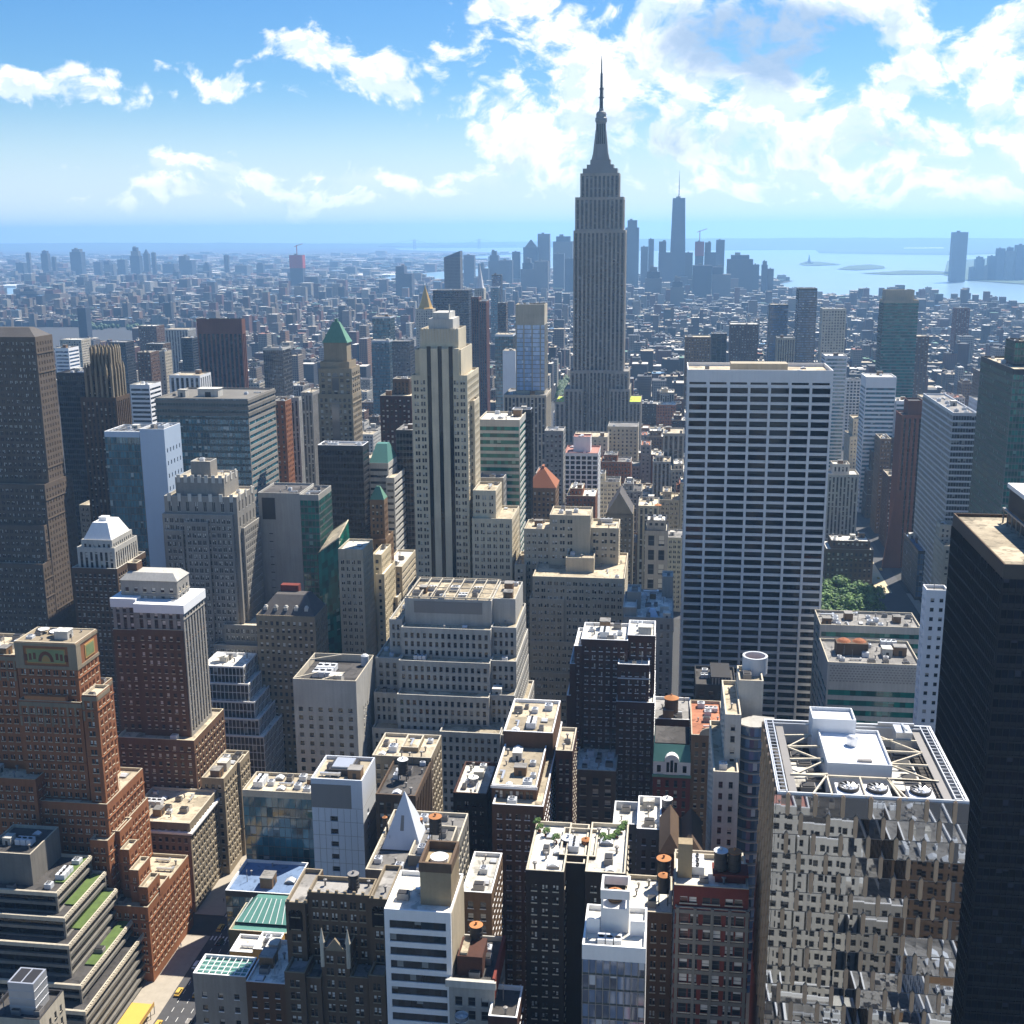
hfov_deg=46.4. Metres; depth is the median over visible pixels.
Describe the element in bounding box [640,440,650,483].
stone building
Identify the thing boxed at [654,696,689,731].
tank row house
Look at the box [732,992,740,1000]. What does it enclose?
window
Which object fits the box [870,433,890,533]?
loft building
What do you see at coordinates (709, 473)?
window
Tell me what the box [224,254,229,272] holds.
skyline tower
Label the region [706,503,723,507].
window
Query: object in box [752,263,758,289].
skyline tower
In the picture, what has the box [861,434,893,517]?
dark stepped tower
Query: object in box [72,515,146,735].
white crowned block
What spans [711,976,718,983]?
window
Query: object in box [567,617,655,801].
maroon brick tower
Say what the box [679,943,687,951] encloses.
window
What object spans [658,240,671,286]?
skyline tower
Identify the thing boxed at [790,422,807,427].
window
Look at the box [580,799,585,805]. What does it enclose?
window
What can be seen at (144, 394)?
block
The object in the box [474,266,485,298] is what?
clock tower
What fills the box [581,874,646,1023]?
blue glass slab
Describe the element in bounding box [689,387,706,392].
window
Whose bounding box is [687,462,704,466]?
window
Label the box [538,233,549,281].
skyline tower
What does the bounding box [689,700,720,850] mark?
gabled brick house
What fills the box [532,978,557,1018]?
window
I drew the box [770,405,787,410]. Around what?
window
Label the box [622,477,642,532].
stone building
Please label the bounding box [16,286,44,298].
skyline tower
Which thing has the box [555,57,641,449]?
spired skyscraper
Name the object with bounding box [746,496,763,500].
window
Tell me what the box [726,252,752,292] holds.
skyline tower
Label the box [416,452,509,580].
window
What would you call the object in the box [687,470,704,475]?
window
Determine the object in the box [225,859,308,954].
blue roof hall
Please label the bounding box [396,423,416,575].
block
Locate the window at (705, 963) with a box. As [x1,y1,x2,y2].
[701,960,708,968]
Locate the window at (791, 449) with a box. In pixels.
[789,447,806,452]
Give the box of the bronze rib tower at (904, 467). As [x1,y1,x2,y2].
[881,398,922,567]
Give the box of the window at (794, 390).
[792,388,809,393]
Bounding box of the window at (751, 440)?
[748,438,765,443]
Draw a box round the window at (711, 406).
[709,404,726,409]
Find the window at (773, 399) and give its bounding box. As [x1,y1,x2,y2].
[771,397,788,401]
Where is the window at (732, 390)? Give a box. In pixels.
[730,388,747,392]
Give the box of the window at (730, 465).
[727,463,744,467]
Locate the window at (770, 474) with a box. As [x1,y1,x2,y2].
[767,472,784,476]
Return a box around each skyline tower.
[15,262,26,273]
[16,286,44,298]
[26,252,32,272]
[40,250,51,270]
[45,288,68,302]
[51,256,56,270]
[69,248,86,274]
[77,306,92,337]
[93,261,103,274]
[104,260,116,274]
[117,258,128,274]
[130,246,142,273]
[143,250,150,271]
[151,252,156,274]
[162,262,178,273]
[179,255,195,274]
[203,262,211,270]
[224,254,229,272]
[235,264,250,274]
[256,262,264,275]
[289,243,305,285]
[345,266,356,273]
[395,264,414,297]
[444,251,462,288]
[463,254,475,286]
[478,262,489,283]
[488,250,498,279]
[499,259,512,283]
[512,251,520,281]
[521,257,533,291]
[523,240,538,262]
[534,260,548,293]
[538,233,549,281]
[553,234,572,257]
[553,252,564,289]
[565,257,572,291]
[625,219,638,287]
[640,246,647,286]
[645,265,661,294]
[648,238,653,270]
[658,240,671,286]
[670,172,684,286]
[670,276,683,306]
[685,252,692,278]
[692,263,711,297]
[695,229,705,264]
[704,241,715,283]
[711,265,730,297]
[716,239,724,273]
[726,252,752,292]
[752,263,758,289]
[760,260,767,292]
[767,268,773,292]
[948,231,968,281]
[968,266,977,279]
[974,256,984,279]
[982,265,994,279]
[987,255,997,279]
[995,247,1005,279]
[1003,247,1014,279]
[1013,244,1023,279]
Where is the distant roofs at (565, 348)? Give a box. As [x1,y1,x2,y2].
[0,251,1023,401]
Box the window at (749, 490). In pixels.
[747,488,763,492]
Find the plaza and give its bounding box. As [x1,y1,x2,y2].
[872,562,891,592]
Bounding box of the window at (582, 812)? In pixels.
[580,810,585,816]
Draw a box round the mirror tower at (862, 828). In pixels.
[749,706,969,1023]
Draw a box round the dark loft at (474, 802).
[453,761,497,866]
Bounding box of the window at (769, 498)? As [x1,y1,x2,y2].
[766,496,783,501]
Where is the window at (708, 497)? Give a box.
[706,495,723,499]
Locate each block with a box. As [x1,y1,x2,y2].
[55,344,79,371]
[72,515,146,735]
[130,380,161,424]
[145,787,222,911]
[154,387,279,516]
[169,369,211,392]
[201,750,250,873]
[208,652,285,777]
[242,771,314,868]
[258,482,332,603]
[263,345,293,396]
[275,395,305,482]
[275,397,294,482]
[284,864,401,1023]
[293,653,374,773]
[300,385,319,484]
[317,441,370,538]
[369,442,406,552]
[372,732,442,811]
[373,544,395,653]
[375,749,433,843]
[380,390,412,454]
[384,840,464,1023]
[393,376,411,394]
[394,549,415,611]
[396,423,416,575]
[445,934,505,1023]
[480,472,506,504]
[491,698,562,1023]
[512,406,532,522]
[515,505,627,726]
[526,821,628,1023]
[533,464,559,519]
[544,426,565,505]
[565,434,600,517]
[573,431,608,455]
[577,740,617,827]
[606,484,633,583]
[608,421,638,460]
[613,795,661,875]
[623,571,673,696]
[644,514,667,589]
[663,426,683,486]
[823,532,873,586]
[825,459,858,538]
[855,371,904,511]
[931,520,952,586]
[968,396,977,411]
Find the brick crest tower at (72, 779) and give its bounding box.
[0,627,193,981]
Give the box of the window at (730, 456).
[728,454,744,459]
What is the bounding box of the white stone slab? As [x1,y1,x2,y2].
[913,578,945,733]
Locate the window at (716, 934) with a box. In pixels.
[713,931,720,938]
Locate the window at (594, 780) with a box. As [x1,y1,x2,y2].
[592,778,598,783]
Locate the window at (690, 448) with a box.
[688,446,704,450]
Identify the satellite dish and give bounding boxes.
[38,627,48,632]
[213,652,225,657]
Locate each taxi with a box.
[174,987,183,996]
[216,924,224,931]
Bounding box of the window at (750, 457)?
[748,455,765,459]
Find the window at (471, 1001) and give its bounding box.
[468,997,474,1005]
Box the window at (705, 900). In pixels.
[702,898,709,902]
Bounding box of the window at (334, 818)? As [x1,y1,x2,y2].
[332,816,337,820]
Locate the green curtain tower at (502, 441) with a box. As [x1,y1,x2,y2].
[480,408,525,551]
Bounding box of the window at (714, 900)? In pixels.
[712,898,719,903]
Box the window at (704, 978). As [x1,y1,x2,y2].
[701,975,708,982]
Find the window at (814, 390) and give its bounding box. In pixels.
[812,388,829,393]
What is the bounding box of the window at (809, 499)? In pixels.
[807,497,824,501]
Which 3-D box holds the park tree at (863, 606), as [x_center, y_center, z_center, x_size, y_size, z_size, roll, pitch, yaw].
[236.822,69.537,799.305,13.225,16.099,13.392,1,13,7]
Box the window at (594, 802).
[592,800,597,805]
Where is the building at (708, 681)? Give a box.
[693,662,735,700]
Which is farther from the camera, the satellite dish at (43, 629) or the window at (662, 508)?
the window at (662, 508)
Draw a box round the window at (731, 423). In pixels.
[729,421,746,426]
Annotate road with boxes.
[154,912,228,1023]
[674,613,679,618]
[856,518,919,624]
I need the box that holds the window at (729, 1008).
[722,1006,730,1014]
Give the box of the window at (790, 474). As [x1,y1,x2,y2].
[788,472,804,476]
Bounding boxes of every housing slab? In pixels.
[97,295,105,299]
[106,293,113,298]
[128,291,140,302]
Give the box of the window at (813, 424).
[810,422,828,427]
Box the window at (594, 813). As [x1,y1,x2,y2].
[592,811,597,816]
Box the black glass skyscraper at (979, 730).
[935,483,1023,1023]
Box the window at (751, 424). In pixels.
[749,422,766,426]
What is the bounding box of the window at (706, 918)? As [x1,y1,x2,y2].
[703,915,710,923]
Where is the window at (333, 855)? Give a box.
[332,854,338,858]
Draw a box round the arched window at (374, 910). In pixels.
[372,907,379,926]
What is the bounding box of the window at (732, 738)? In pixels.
[730,736,734,741]
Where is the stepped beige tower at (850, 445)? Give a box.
[843,407,858,469]
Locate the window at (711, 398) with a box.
[709,396,726,400]
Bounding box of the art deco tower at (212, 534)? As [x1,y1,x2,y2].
[162,457,264,659]
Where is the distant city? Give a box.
[0,251,1023,410]
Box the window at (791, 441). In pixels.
[789,439,806,443]
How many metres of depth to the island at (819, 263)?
9300.15 m
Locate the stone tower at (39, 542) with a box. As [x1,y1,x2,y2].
[0,327,78,633]
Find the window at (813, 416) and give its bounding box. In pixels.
[811,414,828,418]
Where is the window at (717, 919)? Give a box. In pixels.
[714,915,720,923]
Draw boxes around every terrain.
[816,249,1006,254]
[944,258,1023,283]
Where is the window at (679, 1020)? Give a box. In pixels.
[677,1017,685,1023]
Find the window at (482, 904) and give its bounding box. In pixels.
[480,902,485,907]
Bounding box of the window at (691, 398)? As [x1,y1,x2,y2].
[689,396,706,400]
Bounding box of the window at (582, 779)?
[580,777,585,783]
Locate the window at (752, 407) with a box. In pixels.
[750,405,767,409]
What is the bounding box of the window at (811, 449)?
[809,447,826,452]
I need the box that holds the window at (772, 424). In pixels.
[769,422,786,426]
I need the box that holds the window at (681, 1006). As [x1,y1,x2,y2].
[678,1003,685,1010]
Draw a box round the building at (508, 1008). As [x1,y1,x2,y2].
[488,983,523,1023]
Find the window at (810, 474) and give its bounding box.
[808,472,825,477]
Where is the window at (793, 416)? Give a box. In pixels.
[790,414,807,418]
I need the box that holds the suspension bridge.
[378,239,516,248]
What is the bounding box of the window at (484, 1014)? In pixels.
[482,1012,488,1019]
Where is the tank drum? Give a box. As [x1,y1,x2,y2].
[742,651,767,675]
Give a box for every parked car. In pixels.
[185,1018,193,1023]
[191,961,199,968]
[215,938,223,945]
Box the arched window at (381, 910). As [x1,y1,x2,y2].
[378,907,384,927]
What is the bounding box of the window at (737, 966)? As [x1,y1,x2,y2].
[734,962,741,970]
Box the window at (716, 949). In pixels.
[713,946,719,953]
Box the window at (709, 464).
[707,462,724,467]
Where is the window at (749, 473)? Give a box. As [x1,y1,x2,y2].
[747,471,764,476]
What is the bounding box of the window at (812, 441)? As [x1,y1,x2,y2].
[810,439,827,444]
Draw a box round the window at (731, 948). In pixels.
[724,947,732,954]
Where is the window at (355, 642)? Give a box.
[345,642,363,651]
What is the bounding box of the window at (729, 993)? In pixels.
[723,991,730,999]
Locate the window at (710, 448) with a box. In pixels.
[708,446,725,450]
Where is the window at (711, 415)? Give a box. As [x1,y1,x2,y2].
[709,413,726,417]
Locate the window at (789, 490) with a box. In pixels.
[787,488,804,493]
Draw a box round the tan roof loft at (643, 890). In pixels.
[627,874,672,1023]
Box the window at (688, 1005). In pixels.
[687,1003,695,1011]
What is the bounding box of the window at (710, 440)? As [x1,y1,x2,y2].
[708,438,725,442]
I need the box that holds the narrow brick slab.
[555,727,576,823]
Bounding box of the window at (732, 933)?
[725,931,733,939]
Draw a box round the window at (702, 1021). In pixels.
[700,1019,706,1023]
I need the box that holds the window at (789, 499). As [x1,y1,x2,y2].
[787,496,803,501]
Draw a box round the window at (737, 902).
[734,900,741,904]
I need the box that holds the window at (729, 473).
[727,471,744,475]
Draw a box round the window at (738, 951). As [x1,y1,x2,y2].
[734,947,742,955]
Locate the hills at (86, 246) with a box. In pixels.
[0,241,553,250]
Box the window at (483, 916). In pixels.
[480,914,485,919]
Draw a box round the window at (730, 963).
[724,962,732,969]
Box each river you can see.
[7,288,15,294]
[386,271,443,279]
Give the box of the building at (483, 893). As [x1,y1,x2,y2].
[464,851,502,935]
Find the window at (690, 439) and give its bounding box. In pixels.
[688,437,705,442]
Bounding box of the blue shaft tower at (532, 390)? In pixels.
[503,302,550,476]
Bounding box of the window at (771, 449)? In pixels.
[768,447,785,451]
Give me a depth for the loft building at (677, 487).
937.04 m
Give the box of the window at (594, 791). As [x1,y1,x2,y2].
[592,789,597,794]
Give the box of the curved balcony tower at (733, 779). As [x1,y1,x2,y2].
[705,665,774,1023]
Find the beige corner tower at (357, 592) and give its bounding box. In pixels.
[338,539,376,688]
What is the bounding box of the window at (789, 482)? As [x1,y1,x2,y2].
[787,480,804,485]
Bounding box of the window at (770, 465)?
[768,463,784,468]
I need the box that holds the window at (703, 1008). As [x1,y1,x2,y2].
[700,1004,706,1012]
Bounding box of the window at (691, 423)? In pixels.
[688,421,705,425]
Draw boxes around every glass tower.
[56,367,88,545]
[104,422,183,567]
[875,289,918,397]
[913,393,975,600]
[968,337,1023,513]
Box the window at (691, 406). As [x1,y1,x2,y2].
[689,404,706,409]
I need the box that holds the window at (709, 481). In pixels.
[707,479,723,483]
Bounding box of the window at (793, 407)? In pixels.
[791,405,808,410]
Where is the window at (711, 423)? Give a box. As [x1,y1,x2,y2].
[709,421,725,426]
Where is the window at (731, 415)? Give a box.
[729,413,746,417]
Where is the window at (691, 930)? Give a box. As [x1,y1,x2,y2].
[689,929,697,937]
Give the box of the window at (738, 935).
[735,932,742,940]
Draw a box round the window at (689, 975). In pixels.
[688,974,696,982]
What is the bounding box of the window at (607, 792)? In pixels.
[605,789,610,795]
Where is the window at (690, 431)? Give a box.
[688,429,705,434]
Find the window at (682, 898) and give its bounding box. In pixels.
[680,896,687,901]
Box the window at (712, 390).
[710,388,726,392]
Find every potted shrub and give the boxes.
[532,817,540,825]
[535,823,543,832]
[541,827,550,836]
[551,833,560,843]
[598,831,606,837]
[602,835,611,841]
[613,829,620,837]
[616,824,624,833]
[620,820,627,828]
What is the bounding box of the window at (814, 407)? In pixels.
[811,405,828,410]
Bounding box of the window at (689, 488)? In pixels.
[687,486,703,491]
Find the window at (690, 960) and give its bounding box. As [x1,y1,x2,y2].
[688,959,696,967]
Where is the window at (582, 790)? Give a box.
[580,788,585,794]
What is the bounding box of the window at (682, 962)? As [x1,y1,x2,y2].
[679,958,686,966]
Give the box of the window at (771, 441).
[769,438,786,443]
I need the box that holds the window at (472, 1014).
[469,1011,475,1018]
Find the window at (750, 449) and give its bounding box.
[748,446,765,451]
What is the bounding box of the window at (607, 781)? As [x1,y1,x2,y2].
[605,778,610,784]
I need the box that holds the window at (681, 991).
[678,988,685,996]
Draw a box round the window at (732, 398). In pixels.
[730,396,747,401]
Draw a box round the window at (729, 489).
[727,487,743,492]
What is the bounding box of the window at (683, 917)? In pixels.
[680,913,688,921]
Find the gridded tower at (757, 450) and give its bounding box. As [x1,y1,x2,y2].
[678,361,833,720]
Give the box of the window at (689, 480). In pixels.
[687,478,703,483]
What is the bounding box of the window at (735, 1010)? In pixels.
[732,1007,739,1014]
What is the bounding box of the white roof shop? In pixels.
[246,938,287,1023]
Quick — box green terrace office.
[0,824,146,1023]
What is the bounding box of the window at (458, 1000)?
[455,996,461,1004]
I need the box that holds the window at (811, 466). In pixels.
[808,464,825,469]
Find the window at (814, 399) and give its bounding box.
[812,397,829,402]
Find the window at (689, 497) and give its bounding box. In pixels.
[687,494,703,499]
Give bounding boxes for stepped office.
[372,577,533,811]
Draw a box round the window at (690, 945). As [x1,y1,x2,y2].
[689,944,696,952]
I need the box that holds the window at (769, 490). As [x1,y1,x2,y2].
[767,488,783,492]
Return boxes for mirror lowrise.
[901,532,924,599]
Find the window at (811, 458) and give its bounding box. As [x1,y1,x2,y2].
[809,456,826,460]
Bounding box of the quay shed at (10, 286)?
[3,284,19,287]
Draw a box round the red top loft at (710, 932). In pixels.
[670,837,749,1023]
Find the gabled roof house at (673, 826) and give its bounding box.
[658,804,702,1012]
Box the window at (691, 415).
[689,412,705,417]
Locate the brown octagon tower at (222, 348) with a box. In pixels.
[196,318,248,387]
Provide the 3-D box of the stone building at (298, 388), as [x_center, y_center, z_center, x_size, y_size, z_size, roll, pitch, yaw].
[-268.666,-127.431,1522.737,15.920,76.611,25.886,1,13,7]
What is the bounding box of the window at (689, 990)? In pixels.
[688,989,695,996]
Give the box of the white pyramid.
[380,791,425,851]
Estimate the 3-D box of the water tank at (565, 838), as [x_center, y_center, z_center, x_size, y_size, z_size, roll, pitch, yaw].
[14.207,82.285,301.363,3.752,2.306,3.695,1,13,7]
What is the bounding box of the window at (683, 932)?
[680,928,687,936]
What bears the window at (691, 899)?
in the red top loft at (710, 932)
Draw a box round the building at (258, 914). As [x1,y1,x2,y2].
[229,894,287,948]
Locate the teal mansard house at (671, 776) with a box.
[652,726,690,817]
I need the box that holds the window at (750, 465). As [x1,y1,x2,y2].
[748,463,764,467]
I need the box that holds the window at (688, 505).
[686,502,703,507]
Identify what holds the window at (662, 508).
in the stone building at (669, 502)
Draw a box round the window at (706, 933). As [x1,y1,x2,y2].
[702,930,709,938]
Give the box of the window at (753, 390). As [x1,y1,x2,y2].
[750,388,767,392]
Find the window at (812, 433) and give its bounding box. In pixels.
[810,431,827,435]
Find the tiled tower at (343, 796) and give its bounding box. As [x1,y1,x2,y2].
[311,755,376,877]
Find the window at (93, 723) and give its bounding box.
[0,661,183,971]
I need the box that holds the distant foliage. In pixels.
[91,254,676,398]
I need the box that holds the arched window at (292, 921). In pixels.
[288,910,295,930]
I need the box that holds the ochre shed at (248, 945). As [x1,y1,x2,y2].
[229,931,284,959]
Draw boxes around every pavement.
[132,934,209,1023]
[195,855,246,915]
[906,593,920,615]
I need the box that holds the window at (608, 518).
[608,518,630,583]
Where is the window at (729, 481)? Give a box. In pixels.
[727,479,743,483]
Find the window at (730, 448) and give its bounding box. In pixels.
[728,446,745,451]
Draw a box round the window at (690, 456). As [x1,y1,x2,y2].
[688,454,704,458]
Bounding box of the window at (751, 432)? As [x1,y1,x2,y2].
[749,430,766,434]
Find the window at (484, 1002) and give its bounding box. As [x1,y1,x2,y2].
[481,998,487,1006]
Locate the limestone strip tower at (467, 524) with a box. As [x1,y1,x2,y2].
[408,304,519,592]
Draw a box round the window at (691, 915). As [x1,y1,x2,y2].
[690,914,697,922]
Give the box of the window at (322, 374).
[320,370,361,441]
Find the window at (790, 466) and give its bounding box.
[788,464,805,468]
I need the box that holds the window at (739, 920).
[735,917,743,925]
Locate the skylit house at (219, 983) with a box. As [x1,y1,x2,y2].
[193,954,256,1023]
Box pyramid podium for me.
[365,809,468,881]
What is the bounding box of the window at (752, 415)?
[749,413,766,418]
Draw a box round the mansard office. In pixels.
[256,583,328,772]
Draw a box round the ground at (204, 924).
[0,248,921,996]
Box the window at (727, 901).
[725,899,732,904]
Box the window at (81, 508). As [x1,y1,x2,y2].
[81,508,89,536]
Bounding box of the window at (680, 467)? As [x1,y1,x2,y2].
[672,466,681,490]
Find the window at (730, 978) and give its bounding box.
[723,977,731,984]
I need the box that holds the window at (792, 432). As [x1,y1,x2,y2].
[790,430,807,435]
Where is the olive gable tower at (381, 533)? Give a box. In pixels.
[368,486,393,560]
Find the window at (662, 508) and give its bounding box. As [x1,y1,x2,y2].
[661,494,677,527]
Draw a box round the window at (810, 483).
[808,480,824,485]
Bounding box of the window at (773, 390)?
[771,388,788,393]
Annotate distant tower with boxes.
[60,338,90,367]
[109,340,136,423]
[137,350,161,390]
[138,324,164,350]
[146,342,170,350]
[159,348,172,394]
[165,327,195,373]
[181,336,199,371]
[371,338,392,413]
[372,314,394,339]
[392,339,414,377]
[433,289,471,342]
[471,295,481,403]
[479,299,489,416]
[491,286,499,342]
[492,273,502,301]
[495,332,515,410]
[497,302,507,331]
[503,348,515,410]
[683,335,710,416]
[710,332,726,361]
[728,322,758,361]
[767,303,787,361]
[775,335,794,362]
[794,287,816,362]
[817,307,845,362]
[821,353,846,468]
[912,334,928,397]
[950,307,969,351]
[971,368,979,395]
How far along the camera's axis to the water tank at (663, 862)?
296.27 m
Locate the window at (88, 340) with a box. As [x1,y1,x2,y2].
[61,340,89,366]
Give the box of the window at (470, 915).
[468,913,473,918]
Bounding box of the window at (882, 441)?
[876,441,889,528]
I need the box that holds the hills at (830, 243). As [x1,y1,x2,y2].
[639,238,1023,250]
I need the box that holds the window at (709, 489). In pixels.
[707,487,723,491]
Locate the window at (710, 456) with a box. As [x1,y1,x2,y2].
[708,454,724,459]
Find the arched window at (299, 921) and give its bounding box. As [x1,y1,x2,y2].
[295,910,302,930]
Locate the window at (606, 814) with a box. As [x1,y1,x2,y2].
[604,811,610,817]
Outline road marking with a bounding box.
[210,914,227,940]
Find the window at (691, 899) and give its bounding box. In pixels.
[689,897,696,902]
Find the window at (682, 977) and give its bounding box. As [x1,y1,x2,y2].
[678,973,686,981]
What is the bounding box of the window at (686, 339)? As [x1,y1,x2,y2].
[685,339,708,407]
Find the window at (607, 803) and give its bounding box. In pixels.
[605,801,610,806]
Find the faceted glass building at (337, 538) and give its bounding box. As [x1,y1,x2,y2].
[318,520,349,653]
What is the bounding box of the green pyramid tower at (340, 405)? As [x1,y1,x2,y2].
[318,319,362,442]
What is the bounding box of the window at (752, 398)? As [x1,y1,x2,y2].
[750,396,767,401]
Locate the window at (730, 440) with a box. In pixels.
[728,438,745,442]
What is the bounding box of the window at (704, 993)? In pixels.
[700,990,707,997]
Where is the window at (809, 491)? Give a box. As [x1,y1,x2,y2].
[807,489,824,493]
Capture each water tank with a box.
[347,870,359,892]
[382,816,387,834]
[397,756,408,781]
[428,813,441,839]
[454,1011,468,1023]
[469,774,478,785]
[469,921,482,940]
[561,834,573,845]
[581,837,589,845]
[608,887,621,903]
[656,854,670,881]
[658,872,669,905]
[662,795,672,813]
[664,694,678,718]
[714,846,727,871]
[727,847,741,872]
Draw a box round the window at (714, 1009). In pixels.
[710,1005,717,1013]
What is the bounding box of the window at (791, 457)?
[788,455,805,460]
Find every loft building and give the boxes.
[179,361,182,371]
[362,399,373,415]
[362,409,368,419]
[567,482,597,517]
[602,451,631,484]
[633,533,637,583]
[634,479,651,490]
[641,424,648,431]
[647,425,662,451]
[650,449,660,483]
[656,401,675,425]
[657,389,673,400]
[672,411,685,452]
[674,394,682,416]
[674,401,680,412]
[676,478,679,506]
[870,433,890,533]
[878,469,891,546]
[957,378,971,406]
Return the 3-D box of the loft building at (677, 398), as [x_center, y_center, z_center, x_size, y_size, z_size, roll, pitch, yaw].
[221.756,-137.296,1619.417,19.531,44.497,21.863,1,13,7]
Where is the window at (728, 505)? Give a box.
[681,503,823,720]
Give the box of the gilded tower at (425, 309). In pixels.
[416,286,435,347]
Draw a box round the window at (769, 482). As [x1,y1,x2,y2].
[767,480,784,484]
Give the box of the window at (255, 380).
[249,380,264,387]
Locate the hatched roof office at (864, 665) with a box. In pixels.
[810,609,919,723]
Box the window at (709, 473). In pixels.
[707,470,724,475]
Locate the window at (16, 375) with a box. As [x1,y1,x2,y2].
[0,375,46,631]
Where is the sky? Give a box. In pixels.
[0,0,1023,242]
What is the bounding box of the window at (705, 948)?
[702,945,709,953]
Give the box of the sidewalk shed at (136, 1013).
[117,1002,154,1023]
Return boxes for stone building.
[79,500,91,538]
[248,378,264,387]
[293,382,308,395]
[360,377,372,398]
[360,389,371,400]
[362,420,380,441]
[363,429,379,452]
[368,414,380,424]
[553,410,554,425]
[600,470,620,518]
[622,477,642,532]
[632,461,640,479]
[637,494,658,588]
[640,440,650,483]
[641,431,647,439]
[642,399,658,426]
[642,491,651,496]
[649,424,671,431]
[652,452,670,513]
[660,387,673,401]
[660,486,679,528]
[667,529,682,611]
[671,459,683,492]
[679,469,683,528]
[842,377,860,445]
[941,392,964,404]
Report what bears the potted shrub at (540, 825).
on the garden roof block at (563, 885)
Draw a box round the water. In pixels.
[306,241,1023,302]
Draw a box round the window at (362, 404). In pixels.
[362,404,373,415]
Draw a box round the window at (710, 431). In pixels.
[708,429,725,434]
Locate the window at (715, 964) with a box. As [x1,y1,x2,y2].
[712,961,719,968]
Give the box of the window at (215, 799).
[192,799,220,904]
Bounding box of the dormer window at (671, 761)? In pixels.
[657,760,686,772]
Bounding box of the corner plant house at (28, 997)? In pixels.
[0,967,66,1023]
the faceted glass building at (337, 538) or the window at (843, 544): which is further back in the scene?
the window at (843, 544)
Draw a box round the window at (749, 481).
[747,479,764,484]
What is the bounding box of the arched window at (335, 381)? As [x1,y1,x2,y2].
[332,373,338,390]
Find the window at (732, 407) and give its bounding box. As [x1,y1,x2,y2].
[729,405,746,409]
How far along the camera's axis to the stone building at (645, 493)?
997.54 m
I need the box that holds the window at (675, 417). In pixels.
[673,417,684,452]
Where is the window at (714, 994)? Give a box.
[711,990,717,998]
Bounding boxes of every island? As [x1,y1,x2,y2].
[800,261,837,264]
[839,264,884,269]
[869,270,947,273]
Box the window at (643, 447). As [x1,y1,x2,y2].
[642,447,648,482]
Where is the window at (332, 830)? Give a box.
[331,829,337,833]
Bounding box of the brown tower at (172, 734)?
[110,560,226,793]
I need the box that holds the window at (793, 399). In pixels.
[791,397,808,401]
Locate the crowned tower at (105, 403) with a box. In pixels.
[80,343,131,522]
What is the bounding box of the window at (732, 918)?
[726,916,733,924]
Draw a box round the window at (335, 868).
[333,866,339,870]
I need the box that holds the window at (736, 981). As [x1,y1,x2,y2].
[733,977,741,985]
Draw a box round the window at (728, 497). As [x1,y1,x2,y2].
[726,495,743,500]
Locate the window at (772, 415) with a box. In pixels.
[770,413,787,418]
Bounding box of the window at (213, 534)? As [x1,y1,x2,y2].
[168,533,257,659]
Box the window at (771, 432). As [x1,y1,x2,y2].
[769,430,786,435]
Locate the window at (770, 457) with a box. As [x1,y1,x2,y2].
[768,455,785,460]
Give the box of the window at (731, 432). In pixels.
[729,430,745,434]
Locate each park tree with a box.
[821,590,833,601]
[821,597,837,609]
[821,604,833,609]
[822,579,835,588]
[822,582,829,590]
[822,583,837,593]
[822,589,842,596]
[830,593,848,605]
[830,604,849,609]
[831,575,849,588]
[838,586,850,605]
[841,594,862,610]
[845,583,867,595]
[852,580,862,588]
[855,589,869,597]
[857,593,879,607]
[858,603,873,610]
[861,582,873,589]
[864,585,885,598]
[872,599,886,611]

